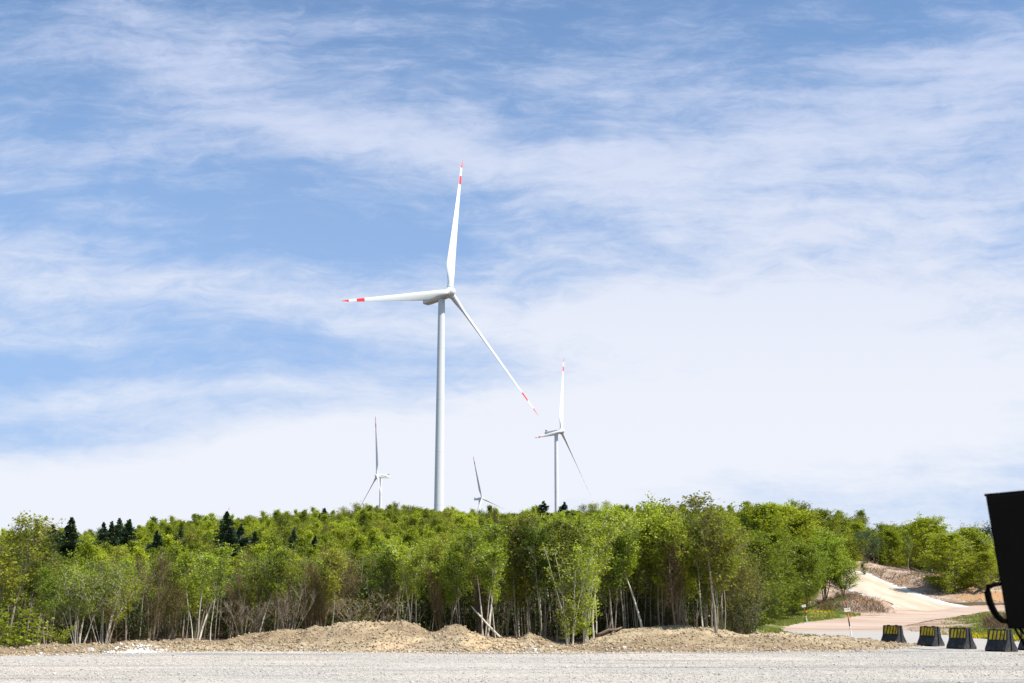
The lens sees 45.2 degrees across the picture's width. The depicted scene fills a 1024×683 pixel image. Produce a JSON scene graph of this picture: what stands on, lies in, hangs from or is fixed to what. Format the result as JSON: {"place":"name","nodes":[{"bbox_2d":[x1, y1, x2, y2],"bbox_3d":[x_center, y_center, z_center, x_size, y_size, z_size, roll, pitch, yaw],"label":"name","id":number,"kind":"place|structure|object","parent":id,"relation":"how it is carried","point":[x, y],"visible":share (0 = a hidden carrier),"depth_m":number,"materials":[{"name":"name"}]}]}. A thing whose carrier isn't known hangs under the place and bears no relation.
{"place":"outdoors","nodes":[
{"label":"outdoors","id":0,"kind":"place"},
{"bbox_2d":[0,621,914,655],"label":"earth bank","id":1,"kind":"structure","parent":0,"point":[364,628],"depth_m":49.03,"materials":[{"name":"soil"}]},
{"bbox_2d":[37,556,126,644],"bbox_3d":[-17.667,10.775,50.745,4.009,4.101,2.733,0,-12,1],"label":"birch tree","id":2,"kind":"object","parent":1,"relation":"on","point":[71,601],"visible":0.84,"depth_m":50.38,"materials":[{"name":"green plant"}]},
{"bbox_2d":[171,539,238,639],"bbox_3d":[-13.133,10.467,51.597,2.824,4.564,2.975,0,-12,-2],"label":"birch tree","id":3,"kind":"object","parent":1,"relation":"on","point":[187,560],"visible":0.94,"depth_m":51.91,"materials":[{"name":"green plant"}]},
{"bbox_2d":[204,550,235,640],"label":"birch tree","id":4,"kind":"object","parent":1,"relation":"on","point":[223,562],"visible":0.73,"depth_m":52.07,"materials":[{"name":"green plant"}]},
{"bbox_2d":[211,594,277,635],"bbox_3d":[-11.287,11.561,51.865,2.191,2.007,2.838,-12,-17,43],"label":"shrub","id":5,"kind":"object","parent":1,"relation":"on","point":[263,607],"visible":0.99,"depth_m":51.72,"materials":[{"name":"brown plant"}]},
{"bbox_2d":[256,549,289,632],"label":"birch tree","id":6,"kind":"object","parent":1,"relation":"on","point":[268,595],"visible":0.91,"depth_m":52.65,"materials":[{"name":"green plant"}]},
{"bbox_2d":[256,540,297,630],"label":"broadleaf tree","id":7,"kind":"object","parent":1,"relation":"on","point":[277,583],"visible":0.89,"depth_m":52.73,"materials":[{"name":"green plant"}]},
{"bbox_2d":[267,580,318,629],"bbox_3d":[-9.259,11.469,52.444,2.312,2.490,1.924,-2,-12,7],"label":"shrub","id":8,"kind":"object","parent":1,"relation":"on","point":[295,603],"visible":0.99,"depth_m":52.47,"materials":[{"name":"brown plant"}]},
{"bbox_2d":[297,560,320,628],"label":"broadleaf tree","id":9,"kind":"object","parent":1,"relation":"on","point":[309,615],"visible":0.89,"depth_m":53.15,"materials":[{"name":"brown plant"}]},
{"bbox_2d":[311,551,352,626],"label":"broadleaf tree","id":10,"kind":"object","parent":1,"relation":"on","point":[324,614],"visible":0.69,"depth_m":53.47,"materials":[{"name":"green plant"}]},
{"bbox_2d":[320,543,350,624],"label":"broadleaf tree","id":11,"kind":"object","parent":1,"relation":"on","point":[336,561],"visible":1,"depth_m":52.90,"materials":[{"name":"green plant"}]},
{"bbox_2d":[322,588,406,622],"bbox_3d":[-6.353,11.685,53.016,3.784,2.361,2.922,6,-14,-27],"label":"shrub","id":12,"kind":"object","parent":1,"relation":"on","point":[357,610],"visible":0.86,"depth_m":53.12,"materials":[{"name":"brown plant"}]},
{"bbox_2d":[401,547,429,622],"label":"birch tree","id":13,"kind":"object","parent":1,"relation":"on","point":[418,557],"visible":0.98,"depth_m":53.35,"materials":[{"name":"green plant"}]},
{"bbox_2d":[411,535,475,625],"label":"broadleaf tree","id":14,"kind":"object","parent":1,"relation":"on","point":[435,571],"visible":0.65,"depth_m":53.47,"materials":[{"name":"green plant"}]},
{"bbox_2d":[0,619,920,655],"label":"clods","id":15,"kind":"object","parent":1,"relation":"on","point":[487,637],"visible":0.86,"depth_m":48.64,"materials":[{"name":"soil"}]},
{"bbox_2d":[0,641,924,656],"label":"rubble","id":16,"kind":"object","parent":1,"relation":"on","point":[606,649],"visible":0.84,"depth_m":46.95,"materials":[{"name":"stone"}]},
{"bbox_2d":[453,522,511,635],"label":"birch tree","id":17,"kind":"object","parent":1,"relation":"on","point":[493,556],"visible":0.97,"depth_m":51.69,"materials":[{"name":"green plant"}]},
{"bbox_2d":[568,536,605,642],"bbox_3d":[3.064,10.309,50.782,1.833,4.496,2.141,3,-13,-14],"label":"sapling clump","id":18,"kind":"object","parent":1,"relation":"on","point":[588,618],"visible":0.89,"depth_m":50.57,"materials":[{"name":"green plant"}]},
{"bbox_2d":[571,527,608,637],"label":"birch tree","id":19,"kind":"object","parent":1,"relation":"on","point":[595,536],"visible":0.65,"depth_m":51.64,"materials":[{"name":"green plant"}]},
{"bbox_2d":[576,507,628,637],"bbox_3d":[3.852,9.871,51.995,2.188,5.845,2.108,-4,-13,20],"label":"birch tree","id":20,"kind":"object","parent":1,"relation":"on","point":[602,527],"visible":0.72,"depth_m":52.13,"materials":[{"name":"green plant"}]},
{"bbox_2d":[589,509,643,632],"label":"broadleaf tree","id":21,"kind":"object","parent":1,"relation":"on","point":[613,573],"visible":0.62,"depth_m":54.05,"materials":[{"name":"green plant"}]},
{"bbox_2d":[594,503,647,627],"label":"birch tree","id":22,"kind":"object","parent":1,"relation":"on","point":[629,566],"visible":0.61,"depth_m":54.29,"materials":[{"name":"green plant"}]},
{"bbox_2d":[638,501,686,625],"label":"broadleaf tree","id":23,"kind":"object","parent":1,"relation":"on","point":[654,526],"visible":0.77,"depth_m":55.63,"materials":[{"name":"green plant"}]},
{"bbox_2d":[653,505,691,625],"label":"broadleaf tree","id":24,"kind":"object","parent":1,"relation":"on","point":[673,588],"visible":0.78,"depth_m":54.51,"materials":[{"name":"green plant"}]},
{"bbox_2d":[647,514,700,625],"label":"broadleaf tree","id":25,"kind":"object","parent":1,"relation":"on","point":[674,535],"visible":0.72,"depth_m":54.87,"materials":[{"name":"green plant"}]},
{"bbox_2d":[681,510,713,626],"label":"birch tree","id":26,"kind":"object","parent":1,"relation":"on","point":[697,567],"visible":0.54,"depth_m":55.03,"materials":[{"name":"green plant"}]},
{"bbox_2d":[662,490,753,632],"bbox_3d":[8.753,9.536,53.101,4.057,6.196,2.725,11,-16,-40],"label":"broadleaf tree","id":27,"kind":"object","parent":1,"relation":"on","point":[729,546],"visible":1,"depth_m":53.07,"materials":[{"name":"green plant"}]},
{"bbox_2d":[694,501,748,629],"bbox_3d":[9.365,10.050,54.462,2.358,5.876,2.579,-10,-15,37],"label":"broadleaf tree","id":28,"kind":"object","parent":1,"relation":"on","point":[730,520],"visible":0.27,"depth_m":54.38,"materials":[{"name":"green plant"}]},
{"bbox_2d":[1,560,1019,648],"bbox_3d":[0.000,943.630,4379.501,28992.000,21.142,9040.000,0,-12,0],"label":"ground","id":29,"kind":"structure","parent":0,"point":[922,588],"depth_m":147.77,"materials":[{"name":"soil"}]},
{"bbox_2d":[0,615,53,648],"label":"shrub","id":30,"kind":"object","parent":29,"relation":"on","point":[17,638],"visible":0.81,"depth_m":47.43,"materials":[{"name":"green plant"}]},
{"bbox_2d":[0,602,54,648],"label":"shrub","id":31,"kind":"object","parent":29,"relation":"on","point":[31,615],"visible":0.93,"depth_m":47.53,"materials":[{"name":"green plant"}]},
{"bbox_2d":[0,510,65,647],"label":"broadleaf tree","id":32,"kind":"object","parent":29,"relation":"on","point":[11,562],"visible":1,"depth_m":49.29,"materials":[{"name":"green plant"}]},
{"bbox_2d":[12,523,66,636],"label":"broadleaf tree","id":33,"kind":"object","parent":29,"relation":"on","point":[36,564],"visible":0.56,"depth_m":51.62,"materials":[{"name":"green plant"}]},
{"bbox_2d":[31,562,64,643],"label":"broadleaf tree","id":34,"kind":"object","parent":29,"relation":"on","point":[47,608],"visible":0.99,"depth_m":49.54,"materials":[{"name":"green plant"}]},
{"bbox_2d":[54,517,83,564],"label":"fir tree","id":35,"kind":"object","parent":29,"relation":"on","point":[71,534],"visible":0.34,"depth_m":116.31,"materials":[{"name":"green plant"}]},
{"bbox_2d":[64,538,96,590],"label":"broadleaf tree","id":36,"kind":"object","parent":29,"relation":"on","point":[87,549],"visible":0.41,"depth_m":71.83,"materials":[{"name":"green plant"}]},
{"bbox_2d":[68,560,141,643],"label":"birch tree","id":37,"kind":"object","parent":29,"relation":"on","point":[117,595],"visible":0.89,"depth_m":50.60,"materials":[{"name":"green plant"}]},
{"bbox_2d":[114,519,138,546],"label":"fir tree","id":38,"kind":"object","parent":29,"relation":"on","point":[128,530],"visible":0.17,"depth_m":133.34,"materials":[{"name":"green plant"}]},
{"bbox_2d":[129,546,177,640],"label":"broadleaf tree","id":39,"kind":"object","parent":29,"relation":"on","point":[156,612],"visible":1,"depth_m":51.69,"materials":[{"name":"green plant"}]},
{"bbox_2d":[146,552,175,641],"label":"broadleaf tree","id":40,"kind":"object","parent":29,"relation":"on","point":[156,580],"visible":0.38,"depth_m":56.23,"materials":[{"name":"green plant"}]},
{"bbox_2d":[149,565,191,639],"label":"broadleaf tree","id":41,"kind":"object","parent":29,"relation":"on","point":[169,606],"visible":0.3,"depth_m":54.52,"materials":[{"name":"plant"}]},
{"bbox_2d":[168,561,194,639],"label":"broadleaf tree","id":42,"kind":"object","parent":29,"relation":"on","point":[178,604],"visible":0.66,"depth_m":53.28,"materials":[{"name":"green plant"}]},
{"bbox_2d":[172,559,206,639],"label":"broadleaf tree","id":43,"kind":"object","parent":29,"relation":"on","point":[194,593],"visible":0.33,"depth_m":54.01,"materials":[{"name":"green plant"}]},
{"bbox_2d":[187,555,233,638],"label":"broadleaf tree","id":44,"kind":"object","parent":29,"relation":"on","point":[192,608],"visible":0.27,"depth_m":55.04,"materials":[{"name":"green plant"}]},
{"bbox_2d":[211,511,235,554],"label":"fir tree","id":45,"kind":"object","parent":29,"relation":"on","point":[223,528],"visible":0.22,"depth_m":126.55,"materials":[{"name":"green plant"}]},
{"bbox_2d":[215,526,246,572],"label":"fir tree","id":46,"kind":"object","parent":29,"relation":"on","point":[229,537],"visible":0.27,"depth_m":110.43,"materials":[{"name":"green plant"}]},
{"bbox_2d":[223,564,257,634],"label":"broadleaf tree","id":47,"kind":"object","parent":29,"relation":"on","point":[233,595],"visible":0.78,"depth_m":55.50,"materials":[{"name":"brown plant"}]},
{"bbox_2d":[227,558,264,632],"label":"broadleaf tree","id":48,"kind":"object","parent":29,"relation":"on","point":[244,577],"visible":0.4,"depth_m":57.73,"materials":[{"name":"green plant"}]},
{"bbox_2d":[241,556,271,632],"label":"broadleaf tree","id":49,"kind":"object","parent":29,"relation":"on","point":[254,575],"visible":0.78,"depth_m":55.13,"materials":[{"name":"green plant"}]},
{"bbox_2d":[332,559,361,621],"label":"broadleaf tree","id":50,"kind":"object","parent":29,"relation":"on","point":[349,588],"visible":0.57,"depth_m":54.43,"materials":[{"name":"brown plant"}]},
{"bbox_2d":[341,534,375,571],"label":"broadleaf tree","id":51,"kind":"object","parent":29,"relation":"on","point":[357,542],"visible":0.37,"depth_m":69.55,"materials":[{"name":"green plant"}]},
{"bbox_2d":[0,551,733,644],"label":"understems","id":52,"kind":"object","parent":29,"relation":"on","point":[205,609],"visible":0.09,"depth_m":56.06,"materials":[{"name":"brown plant"}]},
{"bbox_2d":[0,563,763,645],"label":"undergrowth","id":53,"kind":"object","parent":29,"relation":"on","point":[135,616],"visible":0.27,"depth_m":56.89,"materials":[{"name":"plant"}]},
{"bbox_2d":[361,538,406,621],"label":"broadleaf tree","id":54,"kind":"object","parent":29,"relation":"on","point":[388,566],"visible":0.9,"depth_m":53.82,"materials":[{"name":"green plant"}]},
{"bbox_2d":[380,533,420,622],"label":"birch tree","id":55,"kind":"object","parent":29,"relation":"on","point":[401,557],"visible":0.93,"depth_m":53.61,"materials":[{"name":"green plant"}]},
{"bbox_2d":[424,561,443,630],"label":"broadleaf tree","id":56,"kind":"object","parent":29,"relation":"on","point":[434,598],"visible":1,"depth_m":52.99,"materials":[{"name":"green plant"}]},
{"bbox_2d":[416,535,451,630],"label":"broadleaf tree","id":57,"kind":"object","parent":29,"relation":"on","point":[433,554],"visible":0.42,"depth_m":56.75,"materials":[{"name":"green plant"}]},
{"bbox_2d":[342,160,537,511],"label":"wind turbine","id":58,"kind":"object","parent":29,"relation":"on","point":[435,296],"visible":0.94,"depth_m":459.88,"materials":[{"name":"metal"}]},
{"bbox_2d":[439,543,473,624],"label":"broadleaf tree","id":59,"kind":"object","parent":29,"relation":"on","point":[457,582],"visible":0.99,"depth_m":52.94,"materials":[{"name":"green plant"}]},
{"bbox_2d":[468,558,490,634],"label":"broadleaf tree","id":60,"kind":"object","parent":29,"relation":"on","point":[477,601],"visible":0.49,"depth_m":55.02,"materials":[{"name":"green plant"}]},
{"bbox_2d":[473,541,507,637],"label":"birch tree","id":61,"kind":"object","parent":29,"relation":"on","point":[496,595],"visible":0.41,"depth_m":52.00,"materials":[{"name":"green plant"}]},
{"bbox_2d":[0,498,997,615],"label":"forest","id":62,"kind":"object","parent":29,"relation":"on","point":[344,528],"visible":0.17,"depth_m":156.10,"materials":[{"name":"plant"}]},
{"bbox_2d":[489,530,521,637],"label":"broadleaf tree","id":63,"kind":"object","parent":29,"relation":"on","point":[502,598],"visible":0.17,"depth_m":55.08,"materials":[{"name":"green plant"}]},
{"bbox_2d":[486,513,537,638],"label":"broadleaf tree","id":64,"kind":"object","parent":29,"relation":"on","point":[510,572],"visible":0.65,"depth_m":53.84,"materials":[{"name":"green plant"}]},
{"bbox_2d":[501,507,550,632],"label":"broadleaf tree","id":65,"kind":"object","parent":29,"relation":"on","point":[528,522],"visible":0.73,"depth_m":53.64,"materials":[{"name":"green plant"}]},
{"bbox_2d":[516,520,559,638],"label":"broadleaf tree","id":66,"kind":"object","parent":29,"relation":"on","point":[544,578],"visible":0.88,"depth_m":53.32,"materials":[{"name":"green plant"}]},
{"bbox_2d":[535,359,590,511],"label":"wind turbine","id":67,"kind":"object","parent":29,"relation":"on","point":[556,432],"visible":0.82,"depth_m":895.73,"materials":[{"name":"metal"}]},
{"bbox_2d":[537,511,589,642],"bbox_3d":[2.429,10.315,53.391,2.296,5.970,2.158,2,-12,-10],"label":"broadleaf tree","id":68,"kind":"object","parent":29,"relation":"on","point":[563,529],"visible":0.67,"depth_m":53.42,"materials":[{"name":"green plant"}]},
{"bbox_2d":[538,542,595,644],"bbox_3d":[2.266,10.363,50.261,2.358,4.292,1.588,2,-12,-9],"label":"sapling clump","id":69,"kind":"object","parent":29,"relation":"on","point":[573,628],"visible":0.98,"depth_m":50.26,"materials":[{"name":"green plant"}]},
{"bbox_2d":[596,546,649,634],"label":"broadleaf tree","id":70,"kind":"object","parent":29,"relation":"on","point":[607,590],"visible":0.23,"depth_m":55.76,"materials":[{"name":"green plant"}]},
{"bbox_2d":[618,513,656,627],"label":"broadleaf tree","id":71,"kind":"object","parent":29,"relation":"on","point":[641,566],"visible":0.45,"depth_m":55.95,"materials":[{"name":"green plant"}]},
{"bbox_2d":[638,515,683,625],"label":"broadleaf tree","id":72,"kind":"object","parent":29,"relation":"on","point":[655,587],"visible":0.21,"depth_m":56.78,"materials":[{"name":"green plant"}]},
{"bbox_2d":[638,491,704,624],"bbox_3d":[7.547,10.483,56.659,3.621,7.097,3.433,10,-16,-40],"label":"broadleaf tree","id":73,"kind":"object","parent":29,"relation":"on","point":[652,506],"visible":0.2,"depth_m":56.84,"materials":[{"name":"green plant"}]},
{"bbox_2d":[683,522,733,626],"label":"broadleaf tree","id":74,"kind":"object","parent":29,"relation":"on","point":[705,586],"visible":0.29,"depth_m":55.40,"materials":[{"name":"green plant"}]},
{"bbox_2d":[702,527,782,633],"bbox_3d":[10.562,11.596,58.976,3.574,5.836,4.308,11,-16,-40],"label":"hornbeam tree","id":75,"kind":"object","parent":29,"relation":"on","point":[744,583],"visible":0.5,"depth_m":58.47,"materials":[{"name":"green plant"}]},
{"bbox_2d":[730,532,794,626],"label":"beech tree","id":76,"kind":"object","parent":29,"relation":"on","point":[761,542],"visible":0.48,"depth_m":86.32,"materials":[{"name":"green plant"}]},
{"bbox_2d":[732,501,815,573],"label":"beech tree","id":77,"kind":"object","parent":29,"relation":"on","point":[770,517],"visible":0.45,"depth_m":167.15,"materials":[{"name":"green plant"}]},
{"bbox_2d":[742,529,815,617],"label":"beech tree","id":78,"kind":"object","parent":29,"relation":"on","point":[774,538],"visible":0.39,"depth_m":117.19,"materials":[{"name":"green plant"}]},
{"bbox_2d":[750,499,823,572],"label":"beech tree","id":79,"kind":"object","parent":29,"relation":"on","point":[785,508],"visible":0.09,"depth_m":174.76,"materials":[{"name":"green plant"}]},
{"bbox_2d":[772,538,833,615],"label":"beech tree","id":80,"kind":"object","parent":29,"relation":"on","point":[805,560],"visible":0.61,"depth_m":124.98,"materials":[{"name":"green plant"}]},
{"bbox_2d":[745,603,860,635],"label":"grass","id":81,"kind":"structure","parent":29,"relation":"on","point":[788,620],"depth_m":115.94,"materials":[{"name":"plant"}]},
{"bbox_2d":[781,508,829,547],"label":"beech tree","id":82,"kind":"object","parent":29,"relation":"on","point":[804,523],"visible":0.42,"depth_m":171.23,"materials":[{"name":"green plant"}]},
{"bbox_2d":[781,537,835,610],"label":"beech tree","id":83,"kind":"object","parent":29,"relation":"on","point":[818,584],"visible":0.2,"depth_m":132.71,"materials":[{"name":"green plant"}]},
{"bbox_2d":[802,526,851,600],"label":"beech tree","id":84,"kind":"object","parent":29,"relation":"on","point":[828,546],"visible":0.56,"depth_m":136.82,"materials":[{"name":"green plant"}]},
{"bbox_2d":[805,508,852,557],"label":"beech tree","id":85,"kind":"object","parent":29,"relation":"on","point":[824,513],"visible":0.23,"depth_m":193.80,"materials":[{"name":"green plant"}]},
{"bbox_2d":[826,555,865,593],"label":"beech tree","id":86,"kind":"object","parent":29,"relation":"on","point":[842,581],"visible":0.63,"depth_m":137.54,"materials":[{"name":"green plant"}]},
{"bbox_2d":[827,516,864,560],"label":"beech tree","id":87,"kind":"object","parent":29,"relation":"on","point":[855,547],"visible":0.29,"depth_m":202.60,"materials":[{"name":"green plant"}]},
{"bbox_2d":[807,590,889,612],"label":"brushwood","id":88,"kind":"object","parent":29,"relation":"on","point":[842,606],"visible":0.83,"depth_m":132.69,"materials":[{"name":"plant"}]},
{"bbox_2d":[849,527,884,562],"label":"pine tree","id":89,"kind":"object","parent":29,"relation":"on","point":[871,546],"visible":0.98,"depth_m":202.90,"materials":[{"name":"plant"}]},
{"bbox_2d":[875,525,906,566],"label":"beech tree","id":90,"kind":"object","parent":29,"relation":"on","point":[888,533],"visible":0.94,"depth_m":212.21,"materials":[{"name":"green plant"}]},
{"bbox_2d":[897,511,953,570],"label":"beech tree","id":91,"kind":"object","parent":29,"relation":"on","point":[919,523],"visible":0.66,"depth_m":200.53,"materials":[{"name":"green plant"}]},
{"bbox_2d":[864,560,994,593],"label":"brushwood","id":92,"kind":"object","parent":29,"relation":"on","point":[903,569],"visible":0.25,"depth_m":179.06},
{"bbox_2d":[906,531,989,593],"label":"beech tree","id":93,"kind":"object","parent":29,"relation":"on","point":[939,543],"visible":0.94,"depth_m":159.57,"materials":[{"name":"green plant"}]},
{"bbox_2d":[943,521,998,579],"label":"beech tree","id":94,"kind":"object","parent":29,"relation":"on","point":[974,533],"visible":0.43,"depth_m":164.04,"materials":[{"name":"green plant"}]},
{"bbox_2d":[958,549,998,590],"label":"beech tree","id":95,"kind":"object","parent":29,"relation":"on","point":[988,558],"visible":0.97,"depth_m":157.07,"materials":[{"name":"green plant"}]},
{"bbox_2d":[937,611,1019,641],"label":"grass","id":96,"kind":"structure","parent":29,"relation":"on","point":[978,628],"depth_m":100.60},
{"bbox_2d":[0,646,1023,682],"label":"gravel yard","id":97,"kind":"structure","parent":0,"point":[885,656],"depth_m":34.78,"materials":[{"name":"gravel"}]},
{"bbox_2d":[0,0,1023,569],"label":"sky","id":98,"kind":"structure","parent":0,"point":[767,250],"materials":[{"name":"blue"}]},
{"bbox_2d":[781,605,1004,629],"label":"dirt road","id":99,"kind":"structure","parent":0,"point":[904,617],"depth_m":118.02,"materials":[{"name":"soil"}]},
{"bbox_2d":[839,571,966,610],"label":"chalk track","id":100,"kind":"structure","parent":0,"point":[901,598],"depth_m":153.96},
{"bbox_2d":[782,626,1023,654],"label":"gravel road","id":101,"kind":"structure","parent":0,"point":[911,636],"depth_m":75.27,"materials":[{"name":"gravel"}]},
{"bbox_2d":[881,625,906,642],"bbox_3d":[18.102,13.899,58.380,0.636,0.862,1.081,5,-13,-24],"label":"road barrier","id":102,"kind":"object","parent":101,"relation":"on","point":[893,633],"visible":0.81,"depth_m":58.10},
{"bbox_2d":[917,626,944,645],"bbox_3d":[18.603,13.091,54.666,0.636,0.862,1.081,4,-13,-19],"label":"road barrier","id":103,"kind":"object","parent":101,"relation":"on","point":[929,635],"visible":1,"depth_m":54.38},
{"bbox_2d":[946,627,976,648],"bbox_3d":[18.604,12.299,50.950,0.636,0.862,1.081,5,-13,-20],"label":"road barrier","id":104,"kind":"object","parent":101,"relation":"on","point":[960,638],"visible":0.99,"depth_m":50.68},
{"bbox_2d":[985,629,1017,651],"bbox_3d":[19.010,11.618,47.823,0.636,0.862,1.081,5,-13,-21],"label":"road barrier","id":105,"kind":"object","parent":101,"relation":"on","point":[1000,640],"visible":1,"depth_m":47.56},
{"bbox_2d":[984,490,1023,645],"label":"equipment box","id":106,"kind":"object","parent":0,"point":[1006,513],"visible":1,"depth_m":4.14,"materials":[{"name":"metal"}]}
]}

